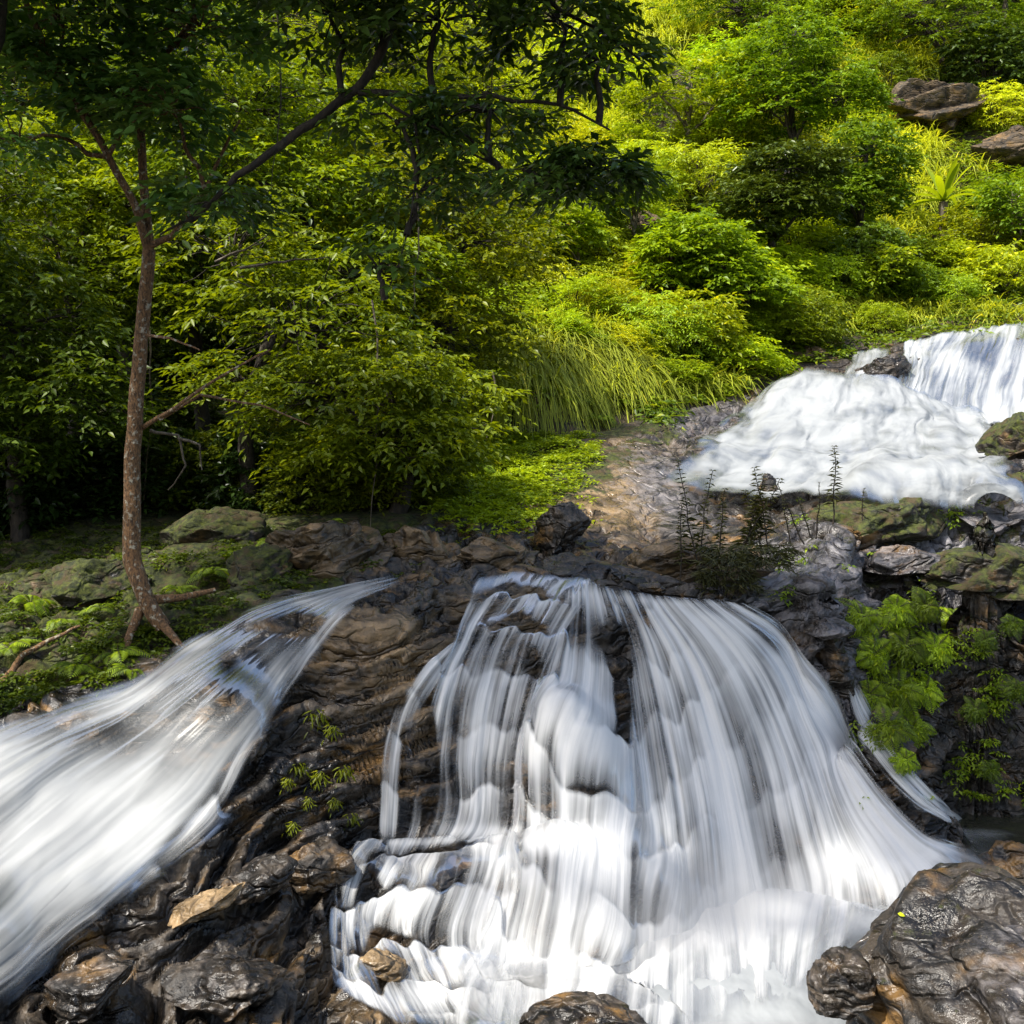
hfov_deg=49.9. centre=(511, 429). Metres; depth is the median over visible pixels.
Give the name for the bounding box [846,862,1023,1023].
boulder
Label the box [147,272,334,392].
shrub
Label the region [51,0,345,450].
forest tree
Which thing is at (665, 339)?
shrub
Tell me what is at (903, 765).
fern
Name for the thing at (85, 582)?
rock
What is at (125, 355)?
forest tree
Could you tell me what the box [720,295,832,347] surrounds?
shrub
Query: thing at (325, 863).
rock
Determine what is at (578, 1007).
rock
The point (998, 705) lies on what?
ground cover
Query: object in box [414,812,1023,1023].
pool water
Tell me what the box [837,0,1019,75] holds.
hillside tree
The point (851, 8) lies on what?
shrub
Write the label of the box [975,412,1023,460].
boulder
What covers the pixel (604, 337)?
shrub
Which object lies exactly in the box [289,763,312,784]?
leaf tuft
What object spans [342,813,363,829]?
leaf tuft
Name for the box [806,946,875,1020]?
boulder
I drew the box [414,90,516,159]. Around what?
shrub
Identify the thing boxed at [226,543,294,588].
rock
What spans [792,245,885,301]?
shrub
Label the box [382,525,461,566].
rock
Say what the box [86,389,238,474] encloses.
shrub
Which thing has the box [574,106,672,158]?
shrub
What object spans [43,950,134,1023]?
rock
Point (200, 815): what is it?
water veil
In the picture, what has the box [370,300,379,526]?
vine
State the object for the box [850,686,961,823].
water trickle
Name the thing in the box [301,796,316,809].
leaf tuft
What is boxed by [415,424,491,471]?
shrub
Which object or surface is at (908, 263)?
bush
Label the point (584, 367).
grass
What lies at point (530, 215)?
shrub
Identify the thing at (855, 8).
shrub
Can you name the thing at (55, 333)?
shrub
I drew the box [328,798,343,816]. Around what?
leaf tuft
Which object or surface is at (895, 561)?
rock
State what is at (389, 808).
water trickle
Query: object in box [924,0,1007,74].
hillside tree
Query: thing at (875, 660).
fern
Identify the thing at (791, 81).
hillside tree
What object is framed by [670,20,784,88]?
shrub
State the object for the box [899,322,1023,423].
waterfall
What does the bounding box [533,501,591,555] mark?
boulder
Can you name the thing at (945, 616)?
fern
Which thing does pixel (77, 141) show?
shrub
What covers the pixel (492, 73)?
vine
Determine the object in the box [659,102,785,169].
shrub
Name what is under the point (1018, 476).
rock
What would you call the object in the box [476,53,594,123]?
shrub
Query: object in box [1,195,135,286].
shrub
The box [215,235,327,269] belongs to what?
dead branch
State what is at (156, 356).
shrub
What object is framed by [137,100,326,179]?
shrub
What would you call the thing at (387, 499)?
shrub
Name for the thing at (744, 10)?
hillside tree
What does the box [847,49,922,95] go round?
shrub
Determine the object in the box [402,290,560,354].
shrub
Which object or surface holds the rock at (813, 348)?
on the hillside
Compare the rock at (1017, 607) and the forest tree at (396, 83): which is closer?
the rock at (1017, 607)
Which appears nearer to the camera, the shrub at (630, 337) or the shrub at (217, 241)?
the shrub at (630, 337)
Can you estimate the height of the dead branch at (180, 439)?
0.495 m
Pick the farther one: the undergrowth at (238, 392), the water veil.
the undergrowth at (238, 392)
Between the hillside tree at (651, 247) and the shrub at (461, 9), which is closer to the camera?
the hillside tree at (651, 247)
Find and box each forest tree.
[0,0,156,340]
[0,0,296,390]
[0,106,219,478]
[0,127,183,542]
[1,3,229,246]
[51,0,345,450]
[102,166,483,511]
[103,0,490,411]
[121,38,494,444]
[248,334,537,513]
[270,136,585,414]
[274,0,583,287]
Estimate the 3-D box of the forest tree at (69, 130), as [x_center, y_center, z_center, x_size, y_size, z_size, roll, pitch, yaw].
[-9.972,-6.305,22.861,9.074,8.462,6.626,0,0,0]
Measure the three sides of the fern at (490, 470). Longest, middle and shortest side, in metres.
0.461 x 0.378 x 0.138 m
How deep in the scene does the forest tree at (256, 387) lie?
10.76 m
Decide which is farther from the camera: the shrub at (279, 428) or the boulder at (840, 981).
the shrub at (279, 428)
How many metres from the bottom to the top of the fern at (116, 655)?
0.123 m
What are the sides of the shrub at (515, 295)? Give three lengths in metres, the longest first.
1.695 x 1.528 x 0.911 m
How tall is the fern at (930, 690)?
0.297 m
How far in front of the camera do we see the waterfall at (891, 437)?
14.14 m
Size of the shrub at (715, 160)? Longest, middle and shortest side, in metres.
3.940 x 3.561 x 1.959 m
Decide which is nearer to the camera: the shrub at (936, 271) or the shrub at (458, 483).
the shrub at (458, 483)
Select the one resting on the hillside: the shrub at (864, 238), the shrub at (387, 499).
the shrub at (864, 238)
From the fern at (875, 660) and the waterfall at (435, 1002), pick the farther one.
the fern at (875, 660)
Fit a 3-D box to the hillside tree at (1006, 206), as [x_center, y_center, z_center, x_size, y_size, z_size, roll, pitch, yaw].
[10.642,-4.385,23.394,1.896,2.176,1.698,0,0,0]
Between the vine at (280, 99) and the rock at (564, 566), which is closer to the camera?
the vine at (280, 99)
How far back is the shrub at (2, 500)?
11.30 m
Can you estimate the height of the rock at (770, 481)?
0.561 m
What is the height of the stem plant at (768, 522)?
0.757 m
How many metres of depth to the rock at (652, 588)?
8.66 m
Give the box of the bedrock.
[0,393,1023,1023]
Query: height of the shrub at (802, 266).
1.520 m
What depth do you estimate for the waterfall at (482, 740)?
7.93 m
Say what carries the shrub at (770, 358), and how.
on the hillside
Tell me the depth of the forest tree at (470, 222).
13.59 m
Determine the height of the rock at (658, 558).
0.579 m
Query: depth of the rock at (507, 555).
9.40 m
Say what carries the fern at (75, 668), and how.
on the bedrock
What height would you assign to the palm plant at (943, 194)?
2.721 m
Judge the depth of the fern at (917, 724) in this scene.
9.00 m
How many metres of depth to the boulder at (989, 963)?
4.67 m
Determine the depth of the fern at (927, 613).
9.31 m
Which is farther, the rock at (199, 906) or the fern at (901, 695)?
the fern at (901, 695)
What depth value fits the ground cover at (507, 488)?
12.38 m
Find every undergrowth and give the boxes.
[2,2,535,416]
[432,0,1023,429]
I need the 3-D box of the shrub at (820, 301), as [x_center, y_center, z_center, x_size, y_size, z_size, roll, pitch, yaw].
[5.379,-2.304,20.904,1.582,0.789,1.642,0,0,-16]
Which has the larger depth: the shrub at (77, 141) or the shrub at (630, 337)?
the shrub at (77, 141)
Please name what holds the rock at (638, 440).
on the bedrock
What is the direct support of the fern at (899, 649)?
on the bedrock
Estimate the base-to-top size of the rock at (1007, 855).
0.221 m
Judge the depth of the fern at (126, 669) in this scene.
7.62 m
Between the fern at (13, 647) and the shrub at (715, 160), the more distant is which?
the shrub at (715, 160)
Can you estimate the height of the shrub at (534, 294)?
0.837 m
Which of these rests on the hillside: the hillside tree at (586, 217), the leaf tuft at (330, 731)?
the hillside tree at (586, 217)
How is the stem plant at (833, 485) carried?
on the bedrock
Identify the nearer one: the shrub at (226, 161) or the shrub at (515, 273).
the shrub at (515, 273)
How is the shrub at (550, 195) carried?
on the hillside
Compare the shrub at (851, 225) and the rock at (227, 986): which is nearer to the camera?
the rock at (227, 986)
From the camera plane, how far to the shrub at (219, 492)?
11.58 m
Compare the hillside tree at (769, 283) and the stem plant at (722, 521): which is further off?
the hillside tree at (769, 283)
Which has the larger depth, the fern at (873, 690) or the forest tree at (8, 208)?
the forest tree at (8, 208)
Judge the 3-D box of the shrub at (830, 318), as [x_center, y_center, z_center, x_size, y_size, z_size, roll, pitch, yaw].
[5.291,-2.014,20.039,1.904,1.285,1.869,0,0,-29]
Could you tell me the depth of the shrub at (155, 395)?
15.29 m
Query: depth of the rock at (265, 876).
6.28 m
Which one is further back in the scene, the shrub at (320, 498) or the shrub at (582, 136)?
the shrub at (582, 136)
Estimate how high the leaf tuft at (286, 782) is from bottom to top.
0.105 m
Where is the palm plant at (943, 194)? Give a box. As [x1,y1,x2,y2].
[891,157,979,240]
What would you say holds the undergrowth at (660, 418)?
on the hillside
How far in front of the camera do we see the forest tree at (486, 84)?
19.16 m
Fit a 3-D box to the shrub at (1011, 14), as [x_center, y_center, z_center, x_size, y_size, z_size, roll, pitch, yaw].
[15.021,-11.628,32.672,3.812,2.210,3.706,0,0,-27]
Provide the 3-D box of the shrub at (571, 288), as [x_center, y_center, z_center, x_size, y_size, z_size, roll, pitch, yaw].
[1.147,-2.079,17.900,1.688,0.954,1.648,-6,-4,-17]
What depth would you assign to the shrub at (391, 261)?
19.82 m
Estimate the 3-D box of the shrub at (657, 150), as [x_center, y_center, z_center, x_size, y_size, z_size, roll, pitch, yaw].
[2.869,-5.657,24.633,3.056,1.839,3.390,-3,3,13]
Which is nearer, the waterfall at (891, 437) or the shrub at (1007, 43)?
the waterfall at (891, 437)
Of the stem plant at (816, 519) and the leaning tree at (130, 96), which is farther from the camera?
the stem plant at (816, 519)
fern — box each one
[0,638,41,655]
[8,594,56,616]
[45,619,81,631]
[49,654,100,678]
[76,603,115,615]
[92,642,152,664]
[104,663,144,680]
[162,585,200,592]
[185,566,229,584]
[216,547,233,556]
[256,538,265,545]
[332,518,345,523]
[476,465,496,473]
[556,392,596,406]
[584,412,616,423]
[613,398,633,407]
[835,598,883,644]
[852,629,891,682]
[858,679,890,710]
[858,701,920,758]
[873,665,926,720]
[876,593,918,632]
[880,625,930,676]
[888,746,920,778]
[899,710,937,747]
[903,676,946,712]
[904,586,944,630]
[914,630,957,672]
[940,607,956,628]
[952,696,988,729]
[969,628,999,654]
[975,760,1002,784]
[997,613,1023,643]
[997,674,1023,703]
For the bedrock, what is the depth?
8.02 m
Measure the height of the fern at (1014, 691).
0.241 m
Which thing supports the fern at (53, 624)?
on the bedrock
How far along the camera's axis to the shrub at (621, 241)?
19.99 m
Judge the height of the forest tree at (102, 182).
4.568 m
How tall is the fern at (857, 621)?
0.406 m
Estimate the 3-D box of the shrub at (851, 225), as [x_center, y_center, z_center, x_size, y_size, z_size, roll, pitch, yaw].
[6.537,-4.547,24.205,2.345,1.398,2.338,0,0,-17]
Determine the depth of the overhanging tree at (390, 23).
7.15 m
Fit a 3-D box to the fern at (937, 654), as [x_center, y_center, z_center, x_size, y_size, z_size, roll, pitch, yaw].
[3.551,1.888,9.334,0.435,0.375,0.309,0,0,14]
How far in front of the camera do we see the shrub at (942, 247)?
23.16 m
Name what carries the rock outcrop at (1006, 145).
on the hillside
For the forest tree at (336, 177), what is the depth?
12.88 m
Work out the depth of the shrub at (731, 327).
17.67 m
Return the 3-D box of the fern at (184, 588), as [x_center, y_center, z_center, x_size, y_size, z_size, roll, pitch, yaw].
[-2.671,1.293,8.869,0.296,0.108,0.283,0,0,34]
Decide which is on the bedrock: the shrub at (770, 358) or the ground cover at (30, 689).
the ground cover at (30, 689)
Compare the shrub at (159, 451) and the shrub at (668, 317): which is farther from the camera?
the shrub at (668, 317)
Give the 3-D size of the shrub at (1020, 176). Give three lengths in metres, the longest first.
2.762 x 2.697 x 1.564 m
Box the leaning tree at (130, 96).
[0,0,358,657]
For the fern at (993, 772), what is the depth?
9.05 m
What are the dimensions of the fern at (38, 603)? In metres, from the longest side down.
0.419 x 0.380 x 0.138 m
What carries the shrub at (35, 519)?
on the bedrock
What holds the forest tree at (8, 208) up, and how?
on the bedrock
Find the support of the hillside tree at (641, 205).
on the hillside
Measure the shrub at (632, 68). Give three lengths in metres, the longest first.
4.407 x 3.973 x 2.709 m
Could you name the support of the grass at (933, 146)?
on the hillside
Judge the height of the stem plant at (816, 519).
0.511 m
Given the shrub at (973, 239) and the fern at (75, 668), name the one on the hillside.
the shrub at (973, 239)
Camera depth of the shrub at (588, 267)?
18.85 m
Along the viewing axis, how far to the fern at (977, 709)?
9.14 m
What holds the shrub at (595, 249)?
on the hillside
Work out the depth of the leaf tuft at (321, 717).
7.61 m
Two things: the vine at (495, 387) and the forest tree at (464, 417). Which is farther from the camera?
the vine at (495, 387)
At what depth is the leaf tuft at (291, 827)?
7.00 m
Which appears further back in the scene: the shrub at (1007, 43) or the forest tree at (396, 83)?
the shrub at (1007, 43)
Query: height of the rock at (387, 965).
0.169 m
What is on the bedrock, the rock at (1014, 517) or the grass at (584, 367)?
the rock at (1014, 517)
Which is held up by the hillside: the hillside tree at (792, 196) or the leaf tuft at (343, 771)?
the hillside tree at (792, 196)
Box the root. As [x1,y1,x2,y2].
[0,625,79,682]
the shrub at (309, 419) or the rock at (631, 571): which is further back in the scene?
the shrub at (309, 419)
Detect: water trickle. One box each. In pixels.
[380,642,459,835]
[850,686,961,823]
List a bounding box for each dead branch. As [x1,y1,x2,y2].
[149,429,201,489]
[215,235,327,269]
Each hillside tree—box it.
[520,192,621,280]
[585,157,691,240]
[608,49,770,167]
[619,223,729,294]
[641,202,812,325]
[643,0,843,55]
[689,0,904,150]
[692,131,863,249]
[806,109,931,260]
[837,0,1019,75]
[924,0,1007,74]
[967,173,1023,275]
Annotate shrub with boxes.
[0,265,112,384]
[0,271,207,395]
[0,417,111,535]
[0,452,67,536]
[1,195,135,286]
[1,386,115,470]
[2,96,158,198]
[40,371,211,461]
[56,426,236,517]
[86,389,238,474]
[93,208,238,283]
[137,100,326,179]
[141,424,286,512]
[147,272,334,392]
[191,426,328,512]
[208,2,388,103]
[209,199,401,310]
[212,403,343,464]
[243,447,390,516]
[253,106,440,188]
[279,414,378,478]
[289,460,447,516]
[291,290,483,412]
[300,14,508,110]
[321,175,521,291]
[374,448,479,506]
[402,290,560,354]
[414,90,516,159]
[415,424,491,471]
[421,1,542,38]
[435,222,551,288]
[460,138,545,203]
[465,283,542,320]
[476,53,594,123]
[478,280,564,312]
[487,184,620,237]
[500,163,623,224]
[501,256,584,298]
[502,107,625,172]
[507,215,621,264]
[515,17,660,106]
[534,301,597,339]
[537,273,629,314]
[539,222,640,268]
[561,327,622,353]
[564,256,646,296]
[572,270,668,321]
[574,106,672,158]
[577,183,682,225]
[592,289,737,365]
[594,129,708,197]
[600,251,683,303]
[601,223,678,262]
[608,325,661,360]
[611,314,686,360]
[616,239,746,295]
[629,285,762,367]
[646,137,766,202]
[649,353,718,384]
[657,278,752,321]
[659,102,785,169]
[665,239,816,284]
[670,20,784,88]
[681,72,806,138]
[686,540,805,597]
[692,331,800,377]
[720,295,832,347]
[722,84,833,147]
[730,292,796,345]
[751,237,841,288]
[756,211,858,258]
[760,282,857,347]
[768,0,875,29]
[774,288,841,317]
[778,206,863,244]
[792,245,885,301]
[799,90,899,138]
[801,220,929,302]
[811,0,902,16]
[816,196,892,235]
[821,0,928,37]
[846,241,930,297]
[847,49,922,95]
[851,300,917,332]
[868,258,956,304]
[881,229,973,268]
[909,269,996,308]
[920,194,1023,263]
[931,15,1023,95]
[940,238,1023,295]
[956,162,1023,215]
[958,0,1023,58]
[958,77,1023,130]
[969,207,1023,247]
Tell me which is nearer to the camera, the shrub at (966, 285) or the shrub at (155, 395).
the shrub at (155, 395)
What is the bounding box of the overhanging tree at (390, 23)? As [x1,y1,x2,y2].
[0,0,692,319]
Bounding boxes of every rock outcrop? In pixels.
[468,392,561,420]
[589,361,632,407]
[628,210,672,234]
[885,78,990,135]
[970,125,1023,171]
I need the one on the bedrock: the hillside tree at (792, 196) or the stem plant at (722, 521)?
the stem plant at (722, 521)
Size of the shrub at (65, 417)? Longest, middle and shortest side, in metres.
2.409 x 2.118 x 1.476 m
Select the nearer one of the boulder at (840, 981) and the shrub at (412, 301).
the boulder at (840, 981)
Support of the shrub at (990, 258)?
on the hillside
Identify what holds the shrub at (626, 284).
on the hillside
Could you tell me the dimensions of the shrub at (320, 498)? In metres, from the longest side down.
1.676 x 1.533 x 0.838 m
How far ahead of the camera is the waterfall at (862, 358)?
18.67 m
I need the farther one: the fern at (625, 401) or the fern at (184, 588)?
the fern at (625, 401)
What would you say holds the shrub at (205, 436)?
on the bedrock
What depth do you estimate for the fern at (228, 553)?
9.52 m
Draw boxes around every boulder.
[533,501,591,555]
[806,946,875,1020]
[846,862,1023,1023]
[948,925,1023,1023]
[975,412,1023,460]
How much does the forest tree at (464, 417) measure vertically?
1.981 m
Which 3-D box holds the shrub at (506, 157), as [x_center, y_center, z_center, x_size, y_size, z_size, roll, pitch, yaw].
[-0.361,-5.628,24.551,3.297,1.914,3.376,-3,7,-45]
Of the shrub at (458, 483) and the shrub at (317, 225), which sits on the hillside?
the shrub at (317, 225)
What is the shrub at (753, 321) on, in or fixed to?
on the hillside
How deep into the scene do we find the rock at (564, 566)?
9.19 m
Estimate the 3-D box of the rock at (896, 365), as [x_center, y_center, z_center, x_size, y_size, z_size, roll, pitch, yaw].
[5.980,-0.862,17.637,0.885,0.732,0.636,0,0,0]
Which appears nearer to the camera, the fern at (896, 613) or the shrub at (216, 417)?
the fern at (896, 613)
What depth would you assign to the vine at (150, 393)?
11.49 m
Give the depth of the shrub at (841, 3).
32.47 m
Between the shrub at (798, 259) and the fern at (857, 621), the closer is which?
the fern at (857, 621)
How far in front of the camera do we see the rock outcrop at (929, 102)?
28.70 m
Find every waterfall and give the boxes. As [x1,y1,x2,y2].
[0,577,387,974]
[331,834,530,1023]
[408,574,588,840]
[457,581,976,1023]
[670,368,1023,506]
[845,348,889,375]
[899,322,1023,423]
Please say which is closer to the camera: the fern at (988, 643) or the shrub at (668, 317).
the fern at (988, 643)
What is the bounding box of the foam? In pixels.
[598,831,966,1023]
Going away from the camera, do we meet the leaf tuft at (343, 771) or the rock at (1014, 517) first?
the leaf tuft at (343, 771)
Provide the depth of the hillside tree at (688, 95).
25.59 m
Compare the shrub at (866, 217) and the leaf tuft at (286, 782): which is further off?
the shrub at (866, 217)
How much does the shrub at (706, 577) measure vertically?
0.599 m
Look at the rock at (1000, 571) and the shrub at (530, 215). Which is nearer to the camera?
the rock at (1000, 571)
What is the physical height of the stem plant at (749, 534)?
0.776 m
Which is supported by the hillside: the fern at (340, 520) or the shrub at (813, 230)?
the shrub at (813, 230)
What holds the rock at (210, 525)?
on the bedrock
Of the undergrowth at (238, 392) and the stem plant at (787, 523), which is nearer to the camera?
the stem plant at (787, 523)
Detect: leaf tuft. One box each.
[280,777,296,792]
[281,821,301,837]
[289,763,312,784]
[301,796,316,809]
[303,708,331,737]
[304,770,331,791]
[321,724,342,745]
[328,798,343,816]
[333,765,358,787]
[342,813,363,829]
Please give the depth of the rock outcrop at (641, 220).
21.64 m
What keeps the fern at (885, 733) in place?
on the bedrock
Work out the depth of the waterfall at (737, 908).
7.55 m
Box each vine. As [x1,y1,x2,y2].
[144,330,154,496]
[271,14,281,186]
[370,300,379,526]
[409,184,419,319]
[486,372,496,437]
[491,25,494,98]
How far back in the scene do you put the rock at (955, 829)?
8.38 m
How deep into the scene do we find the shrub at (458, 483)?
11.64 m
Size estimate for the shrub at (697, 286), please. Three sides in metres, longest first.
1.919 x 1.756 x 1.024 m
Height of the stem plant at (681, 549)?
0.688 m
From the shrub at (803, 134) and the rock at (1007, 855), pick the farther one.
the shrub at (803, 134)
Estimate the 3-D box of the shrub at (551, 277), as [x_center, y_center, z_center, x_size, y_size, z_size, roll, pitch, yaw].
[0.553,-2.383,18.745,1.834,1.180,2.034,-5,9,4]
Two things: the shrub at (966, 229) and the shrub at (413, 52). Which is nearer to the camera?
the shrub at (966, 229)
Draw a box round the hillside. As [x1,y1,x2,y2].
[11,0,1023,439]
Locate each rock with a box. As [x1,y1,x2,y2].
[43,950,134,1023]
[51,558,151,609]
[159,506,266,548]
[160,951,286,1021]
[167,882,245,928]
[209,853,297,904]
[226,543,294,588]
[265,520,394,579]
[289,836,356,895]
[359,948,407,981]
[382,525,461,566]
[456,536,543,570]
[519,991,647,1023]
[542,552,610,584]
[610,563,685,587]
[620,537,774,583]
[625,438,663,445]
[637,581,666,594]
[725,588,794,611]
[756,473,779,510]
[776,345,839,362]
[799,616,855,640]
[806,497,945,550]
[815,638,854,701]
[855,353,911,378]
[864,544,940,577]
[918,542,1023,600]
[946,600,1023,713]
[947,816,962,841]
[954,497,1023,536]
[988,840,1023,878]
[1005,472,1023,480]
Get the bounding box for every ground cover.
[0,521,424,716]
[418,429,607,542]
[770,499,1023,808]
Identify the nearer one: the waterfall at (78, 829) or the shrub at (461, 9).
the waterfall at (78, 829)
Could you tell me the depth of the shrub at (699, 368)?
16.90 m
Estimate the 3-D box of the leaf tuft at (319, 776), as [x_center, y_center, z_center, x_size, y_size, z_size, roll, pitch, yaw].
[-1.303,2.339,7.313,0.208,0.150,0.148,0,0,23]
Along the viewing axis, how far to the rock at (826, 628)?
8.57 m
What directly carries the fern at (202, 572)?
on the bedrock
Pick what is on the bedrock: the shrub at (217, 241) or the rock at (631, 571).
the rock at (631, 571)
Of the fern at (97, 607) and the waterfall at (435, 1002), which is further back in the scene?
the fern at (97, 607)
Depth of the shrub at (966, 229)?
23.93 m
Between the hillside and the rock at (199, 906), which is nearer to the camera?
the rock at (199, 906)
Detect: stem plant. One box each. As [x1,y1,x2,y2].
[673,503,690,580]
[675,460,715,579]
[712,488,730,569]
[729,473,783,560]
[740,466,777,553]
[778,483,804,544]
[796,482,821,538]
[823,445,845,523]
[859,488,865,520]
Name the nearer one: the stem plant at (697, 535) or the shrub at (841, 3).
the stem plant at (697, 535)
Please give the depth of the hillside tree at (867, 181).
22.71 m
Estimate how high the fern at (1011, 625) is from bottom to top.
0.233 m
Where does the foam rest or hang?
on the pool water
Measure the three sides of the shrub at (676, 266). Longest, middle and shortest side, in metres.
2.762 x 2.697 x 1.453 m
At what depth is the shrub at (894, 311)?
20.81 m
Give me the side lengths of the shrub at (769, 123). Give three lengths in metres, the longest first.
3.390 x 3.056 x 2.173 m
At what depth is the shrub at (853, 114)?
28.37 m
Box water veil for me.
[15,605,346,972]
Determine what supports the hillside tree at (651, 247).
on the hillside
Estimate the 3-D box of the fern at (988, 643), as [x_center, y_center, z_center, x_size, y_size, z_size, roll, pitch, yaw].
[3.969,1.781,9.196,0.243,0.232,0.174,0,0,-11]
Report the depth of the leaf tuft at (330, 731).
7.55 m
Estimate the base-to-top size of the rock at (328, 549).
0.725 m
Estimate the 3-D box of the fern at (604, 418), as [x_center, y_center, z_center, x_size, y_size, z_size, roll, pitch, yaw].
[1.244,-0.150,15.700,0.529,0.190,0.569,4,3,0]
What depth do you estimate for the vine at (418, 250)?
9.50 m
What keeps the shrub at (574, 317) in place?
on the hillside
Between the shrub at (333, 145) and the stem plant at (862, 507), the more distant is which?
the shrub at (333, 145)
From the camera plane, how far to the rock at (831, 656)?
8.61 m
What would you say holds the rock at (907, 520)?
on the bedrock
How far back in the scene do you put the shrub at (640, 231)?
20.82 m
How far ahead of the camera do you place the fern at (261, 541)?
9.82 m
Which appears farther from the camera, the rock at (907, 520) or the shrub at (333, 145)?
the shrub at (333, 145)
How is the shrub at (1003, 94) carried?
on the hillside
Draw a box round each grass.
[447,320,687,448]
[512,0,1023,250]
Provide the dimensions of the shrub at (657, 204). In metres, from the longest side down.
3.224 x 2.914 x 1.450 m
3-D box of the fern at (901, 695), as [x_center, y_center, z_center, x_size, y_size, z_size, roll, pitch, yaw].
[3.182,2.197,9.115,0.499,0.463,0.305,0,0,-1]
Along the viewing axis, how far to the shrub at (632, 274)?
18.89 m
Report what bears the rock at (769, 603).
on the bedrock
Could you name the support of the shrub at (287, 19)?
on the hillside

